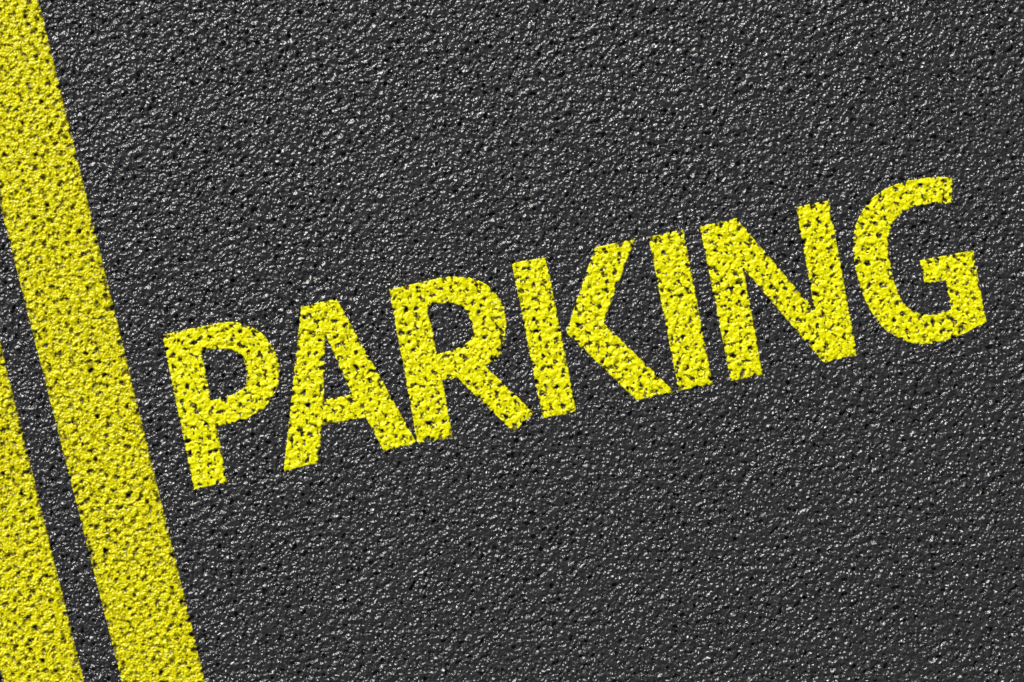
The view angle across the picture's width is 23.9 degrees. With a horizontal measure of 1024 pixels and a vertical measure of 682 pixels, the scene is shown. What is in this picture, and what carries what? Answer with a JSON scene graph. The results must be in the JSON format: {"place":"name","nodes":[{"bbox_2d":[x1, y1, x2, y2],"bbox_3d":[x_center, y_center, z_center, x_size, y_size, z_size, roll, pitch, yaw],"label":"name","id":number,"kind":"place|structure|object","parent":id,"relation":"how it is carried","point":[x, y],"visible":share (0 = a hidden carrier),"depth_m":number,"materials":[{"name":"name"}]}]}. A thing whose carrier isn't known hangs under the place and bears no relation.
{"place":"outdoors","nodes":[
{"label":"outdoors","id":0,"kind":"place"},
{"bbox_2d":[0,0,1023,681],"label":"asphalt ground","id":1,"kind":"structure","parent":0,"point":[798,510],"depth_m":8.03,"materials":[{"name":"black asphalt"}]},
{"bbox_2d":[0,343,83,681],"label":"parking line","id":2,"kind":"object","parent":1,"relation":"on","point":[37,643],"visible":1,"depth_m":8.03,"materials":[{"name":"yellow paint"}]},
{"bbox_2d":[0,0,204,681],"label":"parking line","id":3,"kind":"object","parent":1,"relation":"on","point":[51,234],"visible":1,"depth_m":8.03,"materials":[{"name":"yellow paint"}]},
{"bbox_2d":[163,322,279,489],"bbox_3d":[-0.933,0.200,8.036,0.366,0.022,0.532,-11,90,0],"label":"painted letter","id":4,"kind":"object","parent":1,"relation":"on","point":[202,415],"visible":1,"depth_m":8.03,"materials":[{"name":"yellow paint"}]},
{"bbox_2d":[284,299,415,471],"bbox_3d":[-0.536,0.147,8.036,0.445,0.022,0.576,0,90,0],"label":"painted letter","id":5,"kind":"object","parent":1,"relation":"on","point":[313,410],"visible":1,"depth_m":8.03,"materials":[{"name":"yellow paint"}]},
{"bbox_2d":[389,276,533,442],"bbox_3d":[-0.165,0.056,8.036,0.403,0.020,0.554,-11,90,0],"label":"painted letter","id":6,"kind":"object","parent":1,"relation":"on","point":[427,369],"visible":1,"depth_m":8.03,"materials":[{"name":"yellow paint"}]},
{"bbox_2d":[512,238,673,417],"bbox_3d":[0.270,-0.043,8.036,0.452,0.020,0.533,-11,90,0],"label":"painted letter","id":7,"kind":"object","parent":1,"relation":"on","point":[609,351],"visible":1,"depth_m":8.03,"materials":[{"name":"yellow paint"}]},
{"bbox_2d":[649,230,712,390],"bbox_3d":[0.561,-0.102,8.036,0.123,0.020,0.529,-11,90,0],"label":"painted letter","id":8,"kind":"object","parent":1,"relation":"on","point":[674,277],"visible":1,"depth_m":8.03,"materials":[{"name":"yellow paint"}]},
{"bbox_2d":[700,200,856,380],"bbox_3d":[0.889,-0.167,8.038,0.442,0.024,0.533,-11,90,0],"label":"painted letter","id":9,"kind":"object","parent":1,"relation":"on","point":[733,249],"visible":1,"depth_m":8.03,"materials":[{"name":"yellow paint"}]},
{"bbox_2d":[853,177,986,344],"bbox_3d":[1.338,-0.256,8.037,0.399,0.024,0.551,-16,90,0],"label":"painted letter","id":10,"kind":"object","parent":1,"relation":"on","point":[891,311],"visible":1,"depth_m":8.03,"materials":[{"name":"yellow paint"}]}
]}

